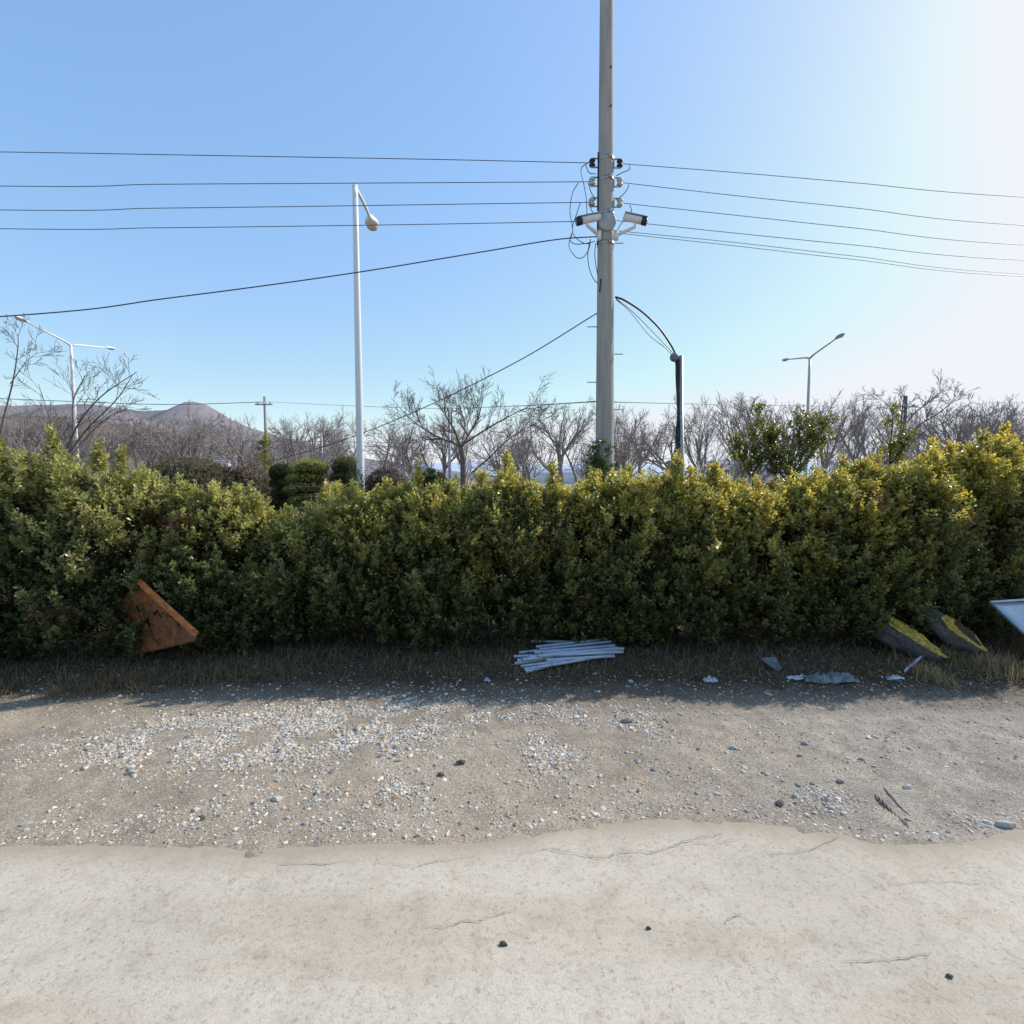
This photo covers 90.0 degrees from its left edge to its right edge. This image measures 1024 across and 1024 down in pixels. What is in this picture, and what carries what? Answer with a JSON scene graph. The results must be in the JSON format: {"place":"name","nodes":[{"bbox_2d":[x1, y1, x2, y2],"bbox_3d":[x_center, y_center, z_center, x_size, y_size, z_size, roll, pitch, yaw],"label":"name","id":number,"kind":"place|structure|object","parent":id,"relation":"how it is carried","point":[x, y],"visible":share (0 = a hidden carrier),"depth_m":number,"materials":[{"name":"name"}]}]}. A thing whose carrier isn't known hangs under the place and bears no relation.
{"place":"outdoors","nodes":[
{"label":"outdoors","id":0,"kind":"place"},
{"bbox_2d":[0,415,334,479],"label":"wooded hill","id":1,"kind":"structure","parent":0,"point":[109,423],"depth_m":361.52,"materials":[{"name":"plant"}]},
{"bbox_2d":[0,402,495,479],"bbox_3d":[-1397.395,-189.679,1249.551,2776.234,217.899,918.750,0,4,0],"label":"mountain","id":2,"kind":"structure","parent":0,"point":[206,411],"depth_m":1286.39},
{"bbox_2d":[6,479,1006,581],"bbox_3d":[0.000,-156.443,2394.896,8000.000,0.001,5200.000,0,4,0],"label":"ground","id":3,"kind":"structure","parent":0,"point":[469,481],"depth_m":158.04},
{"bbox_2d":[0,312,62,435],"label":"bare tree","id":4,"kind":"object","parent":3,"relation":"on","point":[12,382],"visible":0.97,"depth_m":11.85,"materials":[{"name":"brown plant"}]},
{"bbox_2d":[3,418,86,501],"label":"bare tree","id":5,"kind":"object","parent":3,"relation":"on","point":[26,440],"visible":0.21,"depth_m":54.63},
{"bbox_2d":[0,396,93,460],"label":"bare tree","id":6,"kind":"object","parent":3,"relation":"on","point":[21,419],"visible":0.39,"depth_m":53.66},
{"bbox_2d":[2,417,103,500],"bbox_3d":[-26.413,-2.316,29.298,5.332,6.349,5.299,4,5,44],"label":"bare tree","id":7,"kind":"object","parent":3,"relation":"on","point":[22,435],"visible":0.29,"depth_m":28.88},
{"bbox_2d":[15,401,131,473],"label":"bare tree","id":8,"kind":"object","parent":3,"relation":"on","point":[63,419],"visible":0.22,"depth_m":56.14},
{"bbox_2d":[3,349,157,459],"bbox_3d":[-9.974,-1.091,12.831,3.754,5.763,3.133,1,4,21],"label":"bare tree","id":9,"kind":"object","parent":3,"relation":"on","point":[70,438],"visible":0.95,"depth_m":12.60,"materials":[{"name":"brown plant"}]},
{"bbox_2d":[34,420,157,476],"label":"bare tree","id":10,"kind":"object","parent":3,"relation":"on","point":[85,455],"visible":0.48,"depth_m":27.01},
{"bbox_2d":[39,411,168,473],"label":"bare tree","id":11,"kind":"object","parent":3,"relation":"on","point":[113,441],"visible":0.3,"depth_m":49.20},
{"bbox_2d":[87,413,215,475],"bbox_3d":[-19.526,-2.367,28.881,5.472,6.516,5.438,1,4,19],"label":"bare tree","id":12,"kind":"object","parent":3,"relation":"on","point":[149,462],"visible":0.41,"depth_m":27.77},
{"bbox_2d":[111,404,227,465],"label":"bare tree","id":13,"kind":"object","parent":3,"relation":"on","point":[161,449],"visible":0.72,"depth_m":27.09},
{"bbox_2d":[143,399,226,461],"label":"bare tree","id":14,"kind":"object","parent":3,"relation":"on","point":[196,425],"visible":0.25,"depth_m":58.23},
{"bbox_2d":[128,455,245,527],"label":"rounded bush","id":15,"kind":"object","parent":3,"relation":"on","point":[190,468],"visible":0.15,"depth_m":16.32,"materials":[{"name":"green plant"}]},
{"bbox_2d":[204,415,293,474],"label":"bare tree","id":16,"kind":"object","parent":3,"relation":"on","point":[236,440],"visible":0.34,"depth_m":56.35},
{"bbox_2d":[223,464,276,508],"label":"rounded bush","id":17,"kind":"object","parent":3,"relation":"on","point":[260,480],"visible":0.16,"depth_m":17.05,"materials":[{"name":"brown plant"}]},
{"bbox_2d":[190,420,311,476],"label":"bare tree","id":18,"kind":"object","parent":3,"relation":"on","point":[222,446],"visible":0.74,"depth_m":25.08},
{"bbox_2d":[252,428,277,472],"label":"young shrub","id":19,"kind":"object","parent":3,"relation":"on","point":[265,441],"visible":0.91,"depth_m":21.82,"materials":[{"name":"green plant"}]},
{"bbox_2d":[267,463,296,516],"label":"topiary shrub","id":20,"kind":"object","parent":3,"relation":"on","point":[278,475],"visible":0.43,"depth_m":13.21,"materials":[{"name":"green plant"}]},
{"bbox_2d":[270,411,318,470],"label":"bare tree","id":21,"kind":"object","parent":3,"relation":"on","point":[290,431],"visible":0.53,"depth_m":57.63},
{"bbox_2d":[281,458,330,515],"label":"topiary shrub","id":22,"kind":"object","parent":3,"relation":"on","point":[310,471],"visible":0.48,"depth_m":12.72,"materials":[{"name":"green plant"}]},
{"bbox_2d":[267,412,356,516],"bbox_3d":[-10.843,-2.139,27.907,5.330,6.323,4.247,-1,4,-15],"label":"bare tree","id":23,"kind":"object","parent":3,"relation":"on","point":[330,458],"visible":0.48,"depth_m":27.09,"materials":[{"name":"plant"}]},
{"bbox_2d":[281,409,352,494],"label":"bare tree","id":24,"kind":"object","parent":3,"relation":"on","point":[323,427],"visible":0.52,"depth_m":58.62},
{"bbox_2d":[313,414,355,485],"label":"bare tree","id":25,"kind":"object","parent":3,"relation":"on","point":[334,433],"visible":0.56,"depth_m":30.65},
{"bbox_2d":[308,413,371,469],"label":"bare tree","id":26,"kind":"object","parent":3,"relation":"on","point":[348,442],"visible":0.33,"depth_m":52.50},
{"bbox_2d":[329,456,356,488],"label":"topiary shrub","id":27,"kind":"object","parent":3,"relation":"on","point":[340,468],"visible":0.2,"depth_m":12.96,"materials":[{"name":"green plant"}]},
{"bbox_2d":[352,184,378,492],"bbox_3d":[-3.326,-2.656,11.891,0.338,8.925,2.367,0,4,-6],"label":"street lamp","id":28,"kind":"object","parent":3,"relation":"on","point":[370,219],"visible":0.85,"depth_m":10.77,"materials":[{"name":"metal"}]},
{"bbox_2d":[365,465,406,492],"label":"rounded bush","id":29,"kind":"object","parent":3,"relation":"on","point":[371,482],"visible":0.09,"depth_m":16.62,"materials":[{"name":"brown plant"}]},
{"bbox_2d":[340,415,433,481],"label":"bare tree","id":30,"kind":"object","parent":3,"relation":"on","point":[399,465],"visible":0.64,"depth_m":28.70,"materials":[{"name":"plant"}]},
{"bbox_2d":[364,413,435,479],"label":"bare tree","id":31,"kind":"object","parent":3,"relation":"on","point":[406,451],"visible":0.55,"depth_m":47.64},
{"bbox_2d":[413,467,447,493],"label":"rounded bush","id":32,"kind":"object","parent":3,"relation":"on","point":[432,476],"visible":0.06,"depth_m":17.71,"materials":[{"name":"green plant"}]},
{"bbox_2d":[404,413,479,480],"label":"bare tree","id":33,"kind":"object","parent":3,"relation":"on","point":[443,458],"visible":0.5,"depth_m":47.40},
{"bbox_2d":[433,414,482,487],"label":"bare tree","id":34,"kind":"object","parent":3,"relation":"on","point":[457,455],"visible":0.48,"depth_m":46.63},
{"bbox_2d":[376,365,569,491],"bbox_3d":[-1.653,-2.260,20.226,7.814,7.109,3.433,1,4,13],"label":"bare tree","id":35,"kind":"object","parent":3,"relation":"on","point":[461,444],"visible":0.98,"depth_m":19.89,"materials":[{"name":"brown plant"}]},
{"bbox_2d":[451,419,541,480],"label":"bare tree","id":36,"kind":"object","parent":3,"relation":"on","point":[497,446],"visible":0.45,"depth_m":45.60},
{"bbox_2d":[469,421,564,487],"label":"bare tree","id":37,"kind":"object","parent":3,"relation":"on","point":[519,457],"visible":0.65,"depth_m":26.76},
{"bbox_2d":[512,391,595,484],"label":"bare tree","id":38,"kind":"object","parent":3,"relation":"on","point":[560,458],"visible":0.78,"depth_m":47.98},
{"bbox_2d":[546,421,618,483],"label":"bare tree","id":39,"kind":"object","parent":3,"relation":"on","point":[570,462],"visible":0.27,"depth_m":28.60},
{"bbox_2d":[569,0,631,482],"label":"utility pole","id":40,"kind":"object","parent":3,"relation":"on","point":[606,224],"visible":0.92,"depth_m":9.10,"materials":[{"name":"concrete"}]},
{"bbox_2d":[0,221,574,229],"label":"overhead wire","id":41,"kind":"object","parent":40,"relation":"attached to","point":[286,226],"visible":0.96,"depth_m":9.18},
{"bbox_2d":[0,151,587,162],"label":"overhead wire","id":42,"kind":"object","parent":40,"relation":"attached to","point":[293,156],"visible":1,"depth_m":9.10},
{"bbox_2d":[0,236,596,316],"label":"overhead cable","id":43,"kind":"object","parent":40,"relation":"attached to","point":[294,281],"visible":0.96,"depth_m":8.96,"materials":[{"name":"rubber"}]},
{"bbox_2d":[7,181,589,186],"bbox_3d":[-17.855,-6.619,9.299,38.567,1.629,0.179,0,4,1],"label":"overhead wire","id":44,"kind":"object","parent":40,"relation":"attached to","point":[286,183],"visible":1,"depth_m":9.13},
{"bbox_2d":[18,202,589,210],"bbox_3d":[-17.869,-6.209,9.326,38.594,1.630,0.179,0,4,1],"label":"overhead wire","id":45,"kind":"object","parent":40,"relation":"attached to","point":[298,206],"visible":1,"depth_m":9.15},
{"bbox_2d":[200,313,596,478],"bbox_3d":[-4.073,-2.329,12.717,13.162,3.077,0.236,2,4,30],"label":"guy wire","id":46,"kind":"object","parent":40,"relation":"attached to","point":[427,405],"visible":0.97,"depth_m":11.42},
{"bbox_2d":[575,211,600,240],"bbox_3d":[1.349,-5.019,8.946,0.502,0.441,0.152,-1,4,-17],"label":"security camera","id":47,"kind":"object","parent":40,"relation":"attached to","point":[586,219],"visible":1,"depth_m":8.90,"materials":[{"name":"white metal"}]},
{"bbox_2d":[570,439,619,487],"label":"climbing vine","id":48,"kind":"object","parent":40,"relation":"attached to","point":[594,458],"visible":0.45,"depth_m":9.26,"materials":[{"name":"green plant"}]},
{"bbox_2d":[614,211,647,240],"bbox_3d":[2.077,-5.019,8.956,0.587,0.440,0.136,1,4,15],"label":"security camera","id":49,"kind":"object","parent":40,"relation":"attached to","point":[636,218],"visible":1,"depth_m":8.91,"materials":[{"name":"white metal"}]},
{"bbox_2d":[616,220,1023,260],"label":"overhead wire","id":50,"kind":"object","parent":40,"relation":"attached to","point":[827,242],"visible":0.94,"depth_m":9.44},
{"bbox_2d":[622,163,1018,196],"bbox_3d":[18.867,-6.685,10.460,34.012,1.406,0.146,0,4,-5],"label":"overhead wire","id":51,"kind":"object","parent":40,"relation":"attached to","point":[819,179],"visible":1,"depth_m":9.34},
{"bbox_2d":[622,182,1023,225],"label":"overhead wire","id":52,"kind":"object","parent":40,"relation":"attached to","point":[820,204],"visible":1,"depth_m":9.38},
{"bbox_2d":[623,203,1022,244],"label":"overhead wire","id":53,"kind":"object","parent":40,"relation":"attached to","point":[819,224],"visible":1,"depth_m":9.40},
{"bbox_2d":[628,234,1023,276],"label":"overhead wire","id":54,"kind":"object","parent":40,"relation":"attached to","point":[824,256],"visible":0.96,"depth_m":9.45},
{"bbox_2d":[631,232,1021,273],"bbox_3d":[18.860,-5.253,10.547,34.217,1.410,0.141,0,4,-5],"label":"overhead wire","id":55,"kind":"object","parent":40,"relation":"attached to","point":[824,252],"visible":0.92,"depth_m":9.44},
{"bbox_2d":[561,404,666,485],"bbox_3d":[4.812,-2.043,24.889,5.368,6.392,5.335,1,4,17],"label":"bare tree","id":56,"kind":"object","parent":3,"relation":"on","point":[622,459],"visible":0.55,"depth_m":24.52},
{"bbox_2d":[588,395,643,473],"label":"bare tree","id":57,"kind":"object","parent":3,"relation":"on","point":[617,431],"visible":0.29,"depth_m":50.94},
{"bbox_2d":[614,411,671,479],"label":"bare tree","id":58,"kind":"object","parent":3,"relation":"on","point":[621,432],"visible":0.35,"depth_m":57.08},
{"bbox_2d":[628,404,698,478],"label":"bare tree","id":59,"kind":"object","parent":3,"relation":"on","point":[659,462],"visible":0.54,"depth_m":53.04,"materials":[{"name":"plant"}]},
{"bbox_2d":[670,353,683,478],"bbox_3d":[3.220,-0.550,9.959,0.423,4.981,0.143,-1,4,-15],"label":"short pole","id":60,"kind":"object","parent":3,"relation":"on","point":[676,358],"visible":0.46,"depth_m":9.84,"materials":[{"name":"metal"}]},
{"bbox_2d":[663,410,714,477],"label":"bare tree","id":61,"kind":"object","parent":3,"relation":"on","point":[688,449],"visible":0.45,"depth_m":43.69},
{"bbox_2d":[671,395,737,479],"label":"bare tree","id":62,"kind":"object","parent":3,"relation":"on","point":[707,434],"visible":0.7,"depth_m":22.91,"materials":[{"name":"plant"}]},
{"bbox_2d":[697,395,776,487],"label":"bare tree","id":63,"kind":"object","parent":3,"relation":"on","point":[732,428],"visible":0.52,"depth_m":24.71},
{"bbox_2d":[713,391,816,480],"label":"bare tree","id":64,"kind":"object","parent":3,"relation":"on","point":[746,411],"visible":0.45,"depth_m":47.25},
{"bbox_2d":[751,388,861,485],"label":"bare tree","id":65,"kind":"object","parent":3,"relation":"on","point":[800,407],"visible":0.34,"depth_m":49.14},
{"bbox_2d":[792,404,858,479],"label":"bare tree","id":66,"kind":"object","parent":3,"relation":"on","point":[827,460],"visible":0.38,"depth_m":27.14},
{"bbox_2d":[810,390,868,476],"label":"bare tree","id":67,"kind":"object","parent":3,"relation":"on","point":[833,448],"visible":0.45,"depth_m":48.52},
{"bbox_2d":[829,394,891,467],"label":"bare tree","id":68,"kind":"object","parent":3,"relation":"on","point":[862,441],"visible":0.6,"depth_m":44.86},
{"bbox_2d":[827,395,928,468],"bbox_3d":[15.514,-1.676,21.041,4.237,6.308,5.317,0,4,7],"label":"bare tree","id":69,"kind":"object","parent":3,"relation":"on","point":[873,448],"visible":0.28,"depth_m":21.35,"materials":[{"name":"plant"}]},
{"bbox_2d":[861,400,925,464],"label":"bare tree","id":70,"kind":"object","parent":3,"relation":"on","point":[886,425],"visible":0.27,"depth_m":49.23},
{"bbox_2d":[854,367,982,464],"bbox_3d":[12.347,-1.327,14.916,4.201,5.954,2.341,0,4,0],"label":"bare tree","id":71,"kind":"object","parent":3,"relation":"on","point":[930,399],"visible":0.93,"depth_m":14.97,"materials":[{"name":"brown plant"}]},
{"bbox_2d":[885,392,1023,465],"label":"bare tree","id":72,"kind":"object","parent":3,"relation":"on","point":[962,439],"visible":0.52,"depth_m":23.32,"materials":[{"name":"plant"}]},
{"bbox_2d":[911,395,1023,457],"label":"bare tree","id":73,"kind":"object","parent":3,"relation":"on","point":[1019,435],"visible":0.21,"depth_m":25.36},
{"bbox_2d":[914,402,1020,450],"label":"bare tree","id":74,"kind":"object","parent":3,"relation":"on","point":[943,424],"visible":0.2,"depth_m":51.31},
{"bbox_2d":[957,397,1023,469],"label":"bare tree","id":75,"kind":"object","parent":3,"relation":"on","point":[982,408],"visible":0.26,"depth_m":44.93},
{"bbox_2d":[0,818,1023,1023],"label":"road","id":76,"kind":"structure","parent":0,"point":[750,923],"depth_m":2.81,"materials":[{"name":"concrete"}]},
{"bbox_2d":[0,585,1023,857],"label":"dirt shoulder","id":77,"kind":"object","parent":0,"point":[918,801],"visible":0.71,"depth_m":4.70},
{"bbox_2d":[0,422,114,664],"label":"hedge shrub","id":78,"kind":"object","parent":77,"relation":"on","point":[23,484],"visible":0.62,"depth_m":6.80,"materials":[{"name":"green plant"}]},
{"bbox_2d":[12,437,211,661],"bbox_3d":[-5.706,0.473,7.366,2.393,3.155,2.312,3,5,39],"label":"hedge shrub","id":79,"kind":"object","parent":77,"relation":"on","point":[89,513],"visible":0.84,"depth_m":6.77,"materials":[{"name":"green plant"}]},
{"bbox_2d":[110,578,199,654],"bbox_3d":[-4.924,1.434,6.840,1.967,1.153,0.194,2,4,24],"label":"rusty plate","id":80,"kind":"object","parent":77,"relation":"on","point":[169,632],"visible":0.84,"depth_m":6.73,"materials":[{"name":"metal"}]},
{"bbox_2d":[119,476,290,654],"bbox_3d":[-4.390,0.750,7.559,2.318,2.573,2.058,0,4,0],"label":"hedge shrub","id":81,"kind":"object","parent":77,"relation":"on","point":[224,521],"visible":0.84,"depth_m":7.06,"materials":[{"name":"green plant"}]},
{"bbox_2d":[228,501,373,647],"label":"hedge shrub","id":82,"kind":"object","parent":77,"relation":"on","point":[287,603],"visible":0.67,"depth_m":7.27,"materials":[{"name":"green plant"}]},
{"bbox_2d":[304,474,427,645],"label":"hedge shrub","id":83,"kind":"object","parent":77,"relation":"on","point":[354,512],"visible":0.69,"depth_m":7.21,"materials":[{"name":"green plant"}]},
{"bbox_2d":[368,457,498,653],"bbox_3d":[-1.143,0.586,7.829,1.977,2.868,2.391,0,4,0],"label":"hedge shrub","id":84,"kind":"object","parent":77,"relation":"on","point":[432,519],"visible":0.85,"depth_m":7.18,"materials":[{"name":"green plant"}]},
{"bbox_2d":[445,451,566,644],"bbox_3d":[-0.138,0.539,7.892,1.955,2.946,2.083,0,4,0],"label":"hedge shrub","id":85,"kind":"object","parent":77,"relation":"on","point":[504,500],"visible":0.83,"depth_m":7.30,"materials":[{"name":"green plant"}]},
{"bbox_2d":[0,647,1023,845],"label":"gravel","id":86,"kind":"structure","parent":77,"relation":"on","point":[288,726],"depth_m":4.78,"materials":[{"name":"gravel"}]},
{"bbox_2d":[0,627,1023,699],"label":"dry grass","id":87,"kind":"structure","parent":77,"relation":"on","point":[990,663],"depth_m":6.72,"materials":[{"name":"plant"}]},
{"bbox_2d":[920,608,986,654],"bbox_3d":[6.166,1.657,7.210,0.488,0.551,0.820,-3,5,-38],"label":"dark sack","id":88,"kind":"object","parent":87,"relation":"on","point":[948,631],"visible":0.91,"depth_m":7.05,"materials":[{"name":"plastic"}]},
{"bbox_2d":[14,628,1023,722],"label":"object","id":89,"kind":"object","parent":77,"relation":"on","point":[720,676],"visible":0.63,"depth_m":6.35,"materials":[{"name":"brown plant"}]},
{"bbox_2d":[501,458,627,642],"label":"hedge shrub","id":90,"kind":"object","parent":77,"relation":"on","point":[568,506],"visible":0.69,"depth_m":7.37,"materials":[{"name":"green plant"}]},
{"bbox_2d":[572,462,695,649],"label":"hedge shrub","id":91,"kind":"object","parent":77,"relation":"on","point":[633,503],"visible":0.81,"depth_m":7.30,"materials":[{"name":"green plant"}]},
{"bbox_2d":[633,448,772,649],"bbox_3d":[2.704,0.528,7.852,1.980,2.973,2.384,-2,4,-32],"label":"hedge shrub","id":92,"kind":"object","parent":77,"relation":"on","point":[707,504],"visible":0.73,"depth_m":7.20,"materials":[{"name":"green plant"}]},
{"bbox_2d":[725,400,781,486],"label":"young shrub","id":93,"kind":"object","parent":77,"relation":"on","point":[736,444],"visible":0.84,"depth_m":8.81,"materials":[{"name":"green plant"}]},
{"bbox_2d":[696,474,833,652],"bbox_3d":[3.749,0.715,7.847,2.071,2.601,1.997,2,4,24],"label":"hedge shrub","id":94,"kind":"object","parent":77,"relation":"on","point":[782,598],"visible":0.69,"depth_m":7.31,"materials":[{"name":"green plant"}]},
{"bbox_2d":[757,405,839,484],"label":"young shrub","id":95,"kind":"object","parent":77,"relation":"on","point":[814,443],"visible":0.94,"depth_m":8.82,"materials":[{"name":"green plant"}]},
{"bbox_2d":[802,671,859,683],"bbox_3d":[3.935,2.031,6.344,0.711,0.118,0.231,0,4,0],"label":"plastic sheet","id":96,"kind":"object","parent":77,"relation":"on","point":[830,677],"visible":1,"depth_m":6.28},
{"bbox_2d":[757,465,915,645],"bbox_3d":[4.800,0.637,7.941,2.157,2.743,2.270,-2,4,-22],"label":"hedge shrub","id":97,"kind":"object","parent":77,"relation":"on","point":[827,499],"visible":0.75,"depth_m":7.28,"materials":[{"name":"green plant"}]},
{"bbox_2d":[875,786,910,828],"bbox_3d":[2.910,2.251,3.926,0.155,0.031,0.537,1,4,10],"label":"tyre print","id":98,"kind":"object","parent":77,"relation":"on","point":[891,809],"visible":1,"depth_m":3.91,"materials":[{"name":"soil"}]},
{"bbox_2d":[874,400,918,557],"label":"young shrub","id":99,"kind":"object","parent":77,"relation":"on","point":[893,445],"visible":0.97,"depth_m":8.71,"materials":[{"name":"green plant"}]},
{"bbox_2d":[856,611,948,661],"bbox_3d":[5.462,1.738,7.193,0.497,0.589,1.049,-3,5,-43],"label":"dark sack","id":100,"kind":"object","parent":77,"relation":"on","point":[901,636],"visible":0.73,"depth_m":7.01,"materials":[{"name":"plastic"}]},
{"bbox_2d":[824,440,993,642],"bbox_3d":[6.025,0.456,7.984,2.321,3.100,2.372,0,4,0],"label":"hedge shrub","id":101,"kind":"object","parent":77,"relation":"on","point":[931,482],"visible":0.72,"depth_m":7.37,"materials":[{"name":"green plant"}]},
{"bbox_2d":[893,426,1023,639],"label":"hedge shrub","id":102,"kind":"object","parent":77,"relation":"on","point":[982,468],"visible":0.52,"depth_m":7.67,"materials":[{"name":"green plant"}]},
{"bbox_2d":[959,420,1023,628],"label":"hedge shrub","id":103,"kind":"object","parent":77,"relation":"on","point":[1004,430],"visible":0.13,"depth_m":8.11,"materials":[{"name":"green plant"}]},
{"bbox_2d":[989,599,1023,643],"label":"metal sheet","id":104,"kind":"object","parent":77,"relation":"on","point":[1010,611],"visible":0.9,"depth_m":6.97,"materials":[{"name":"white metal"}]},
{"bbox_2d":[0,0,1023,466],"label":"sky","id":105,"kind":"structure","parent":0,"point":[926,95],"materials":[{"name":"blue"}]},
{"bbox_2d":[520,469,587,483],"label":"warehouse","id":106,"kind":"structure","parent":0,"point":[568,475],"depth_m":232.50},
{"bbox_2d":[411,459,896,477],"bbox_3d":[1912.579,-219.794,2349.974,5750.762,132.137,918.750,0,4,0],"label":"hills","id":107,"kind":"structure","parent":0,"point":[454,466],"depth_m":2248.01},
{"label":"highway","id":108,"kind":"structure","parent":0,"visible":0},
{"bbox_2d":[13,316,115,463],"bbox_3d":[-24.600,-4.643,28.856,0.338,10.642,6.489,0,4,0],"label":"double street lamp","id":109,"kind":"object","parent":108,"relation":"on","point":[18,318],"visible":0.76,"depth_m":28.64,"materials":[{"name":"metal"}]},
{"bbox_2d":[782,333,844,475],"bbox_3d":[18.400,-4.849,31.949,0.338,10.642,6.489,0,4,0],"label":"double street lamp","id":110,"kind":"object","parent":108,"relation":"on","point":[841,335],"visible":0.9,"depth_m":31.70,"materials":[{"name":"grey metal"}]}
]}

